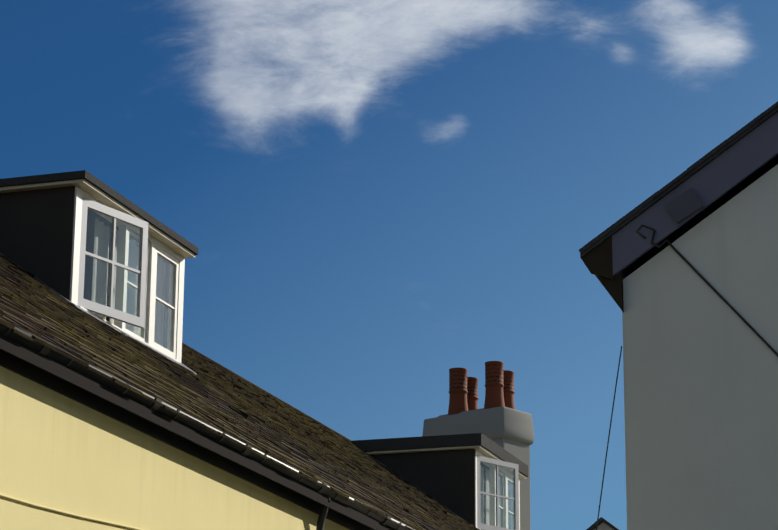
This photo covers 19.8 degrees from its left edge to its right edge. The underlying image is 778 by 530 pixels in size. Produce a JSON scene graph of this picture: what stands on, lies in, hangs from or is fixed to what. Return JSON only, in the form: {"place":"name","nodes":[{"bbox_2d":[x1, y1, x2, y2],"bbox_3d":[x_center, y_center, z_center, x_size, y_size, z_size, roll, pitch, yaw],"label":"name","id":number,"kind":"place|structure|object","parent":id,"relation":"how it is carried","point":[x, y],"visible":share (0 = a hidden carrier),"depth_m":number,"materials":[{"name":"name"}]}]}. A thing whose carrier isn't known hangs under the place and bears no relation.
{"place":"outdoors","nodes":[
{"label":"outdoors","id":0,"kind":"place"},
{"bbox_2d":[91,218,165,346],"bbox_3d":[-2.847,0.283,24.473,0.057,1.140,1.830,-5,-17,18],"label":"dormer net curtain","id":1,"kind":"object","parent":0,"point":[99,285],"depth_m":24.07,"materials":[{"name":"white fabric"}]},
{"bbox_2d":[0,0,777,529],"label":"sky","id":2,"kind":"structure","parent":0,"point":[377,199],"materials":[{"name":"blue"}]},
{"bbox_2d":[351,433,527,476],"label":"dormer roof","id":3,"kind":"structure","parent":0,"point":[458,440],"depth_m":36.59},
{"bbox_2d":[366,445,525,478],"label":"dormer soffit","id":4,"kind":"structure","parent":3,"relation":"attached to","point":[483,451],"depth_m":36.58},
{"bbox_2d":[480,465,499,525],"bbox_3d":[1.767,4.115,37.784,0.057,1.180,1.830,-5,-17,18],"label":"curtain","id":5,"kind":"object","parent":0,"point":[487,491],"depth_m":37.33,"materials":[{"name":"white fabric"}]},
{"bbox_2d":[476,450,519,529],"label":"window frame","id":6,"kind":"object","parent":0,"point":[502,506],"visible":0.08,"depth_m":37.74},
{"bbox_2d":[477,455,518,529],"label":"window sash","id":7,"kind":"object","parent":6,"relation":"attached to","point":[515,499],"visible":0.9,"depth_m":36.67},
{"bbox_2d":[480,463,514,529],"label":"window glass","id":8,"kind":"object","parent":7,"relation":"in","point":[509,506],"depth_m":36.80,"materials":[{"name":"clear glass"}]},
{"bbox_2d":[594,522,613,529],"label":"gable wall","id":9,"kind":"structure","parent":0,"point":[602,526],"depth_m":61.66,"materials":[{"name":"grey paint"}]},
{"bbox_2d":[586,517,618,529],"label":"gable roof","id":10,"kind":"structure","parent":9,"relation":"on","point":[593,526],"depth_m":61.53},
{"bbox_3d":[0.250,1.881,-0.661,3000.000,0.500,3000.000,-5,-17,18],"label":"ground","id":11,"kind":"structure","parent":0,"visible":0},
{"bbox_2d":[0,348,415,529],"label":"building walls","id":12,"kind":"structure","parent":11,"relation":"on","point":[58,451],"depth_m":16.36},
{"bbox_2d":[0,494,143,529],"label":"cable","id":13,"kind":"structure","parent":12,"relation":"attached to","point":[59,511],"depth_m":15.71,"materials":[{"name":"plastic"}]},
{"bbox_2d":[83,209,169,348],"bbox_3d":[-4.086,0.350,24.488,2.500,1.440,2.570,-5,-17,18],"label":"dormer room","id":14,"kind":"object","parent":12,"relation":"attached to","point":[88,275],"depth_m":25.29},
{"bbox_2d":[0,349,373,529],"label":"black eaves board","id":15,"kind":"object","parent":12,"relation":"attached to","point":[23,368],"depth_m":17.37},
{"bbox_2d":[0,311,395,529],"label":"roof underlay","id":16,"kind":"object","parent":12,"relation":"on","point":[46,363],"depth_m":17.25,"materials":[{"name":"grey"}]},
{"bbox_2d":[0,323,407,529],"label":"gutter","id":17,"kind":"object","parent":16,"relation":"on","point":[41,349],"visible":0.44,"depth_m":17.34,"materials":[{"name":"black plastic"}]},
{"bbox_2d":[0,254,479,529],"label":"roof slates","id":18,"kind":"object","parent":12,"relation":"on","point":[273,426],"visible":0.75,"depth_m":22.11,"materials":[{"name":"stone"}]},
{"bbox_2d":[0,186,74,300],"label":"dormer cheeks","id":19,"kind":"object","parent":18,"relation":"on","point":[36,232],"visible":0.32,"depth_m":22.99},
{"bbox_2d":[0,170,198,254],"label":"dormer roof","id":20,"kind":"structure","parent":19,"relation":"on","point":[117,197],"depth_m":23.23,"materials":[{"name":"grey metal"}]},
{"bbox_2d":[0,179,194,257],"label":"dormer soffit","id":21,"kind":"structure","parent":20,"relation":"attached to","point":[110,202],"depth_m":23.38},
{"bbox_2d":[0,253,196,374],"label":"roof flashing","id":22,"kind":"object","parent":18,"relation":"on","point":[125,334],"visible":0.46,"depth_m":23.32,"materials":[{"name":"grey metal"}]},
{"bbox_2d":[70,186,184,362],"bbox_3d":[-2.826,0.215,24.090,0.155,1.380,2.786,-5,-17,18],"label":"window frame","id":23,"kind":"object","parent":18,"relation":"on","point":[156,247],"visible":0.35,"depth_m":24.52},
{"bbox_2d":[77,197,148,327],"bbox_3d":[-2.904,-0.018,23.387,0.045,1.168,1.072,-10,-19,32],"label":"window sash","id":24,"kind":"object","parent":23,"relation":"attached to","point":[137,320],"visible":0.88,"depth_m":23.40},
{"bbox_2d":[84,209,174,349],"bbox_3d":[-2.696,0.174,24.069,0.291,1.068,2.359,-5,-17,18],"label":"window glass","id":25,"kind":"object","parent":23,"relation":"in","point":[137,280],"depth_m":23.72,"materials":[{"name":"clear glass"}]},
{"bbox_2d":[360,449,472,525],"bbox_3d":[0.978,4.066,37.677,2.074,1.490,3.050,-5,-17,18],"label":"roof flashing","id":26,"kind":"object","parent":18,"relation":"on","point":[413,485],"visible":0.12,"depth_m":36.38,"materials":[{"name":"grey metal"}]},
{"bbox_2d":[370,449,467,521],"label":"dormer cheeks","id":27,"kind":"object","parent":18,"relation":"on","point":[440,477],"visible":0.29,"depth_m":36.40,"materials":[{"name":"black paint"}]},
{"bbox_2d":[467,449,475,526],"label":"corner trim","id":28,"kind":"structure","parent":27,"relation":"attached to","point":[471,484],"depth_m":36.16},
{"bbox_2d":[316,495,329,529],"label":"downpipe","id":29,"kind":"object","parent":12,"relation":"attached to","point":[322,517],"visible":0.6,"depth_m":20.41,"materials":[{"name":"black plastic"}]},
{"bbox_2d":[480,462,510,528],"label":"dormer room","id":30,"kind":"object","parent":12,"relation":"attached to","point":[483,465],"depth_m":38.72,"materials":[{"name":"white paint"}]},
{"bbox_2d":[422,406,533,529],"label":"chimney stack","id":31,"kind":"object","parent":11,"relation":"on","point":[510,430],"visible":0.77,"depth_m":42.04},
{"bbox_2d":[448,361,514,414],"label":"chimney pots","id":32,"kind":"object","parent":31,"relation":"on","point":[499,386],"visible":0.9,"depth_m":42.63,"materials":[{"name":"ceramic"}]},
{"bbox_2d":[622,164,777,529],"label":"building walls","id":33,"kind":"structure","parent":11,"relation":"on","point":[700,362],"depth_m":14.43,"materials":[{"name":"white paint"}]},
{"bbox_2d":[596,346,621,529],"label":"hanging wire","id":34,"kind":"object","parent":33,"relation":"attached to","point":[608,438],"visible":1,"depth_m":14.49,"materials":[{"name":"grey"}]},
{"bbox_2d":[579,101,777,262],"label":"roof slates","id":35,"kind":"object","parent":33,"relation":"on","point":[680,179],"visible":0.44,"depth_m":14.75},
{"bbox_2d":[582,236,644,311],"bbox_3d":[3.957,2.177,22.114,0.260,0.542,16.189,-5,-17,18],"label":"eaves box","id":36,"kind":"object","parent":35,"relation":"attached to","point":[597,261],"visible":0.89,"depth_m":14.75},
{"bbox_2d":[612,112,777,275],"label":"barge boards","id":37,"kind":"object","parent":35,"relation":"attached to","point":[711,182],"visible":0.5,"depth_m":14.67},
{"bbox_2d":[666,187,703,223],"bbox_3d":[1.946,-0.390,14.649,0.247,0.228,0.050,-5,-17,18],"label":"board patch","id":38,"kind":"object","parent":37,"relation":"attached to","point":[685,205],"visible":1,"depth_m":14.62,"materials":[{"name":"grey"}]},
{"bbox_2d":[636,225,777,356],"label":"gable cables","id":39,"kind":"object","parent":33,"relation":"attached to","point":[717,293],"visible":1,"depth_m":14.56,"materials":[{"name":"black plastic"}]}
]}

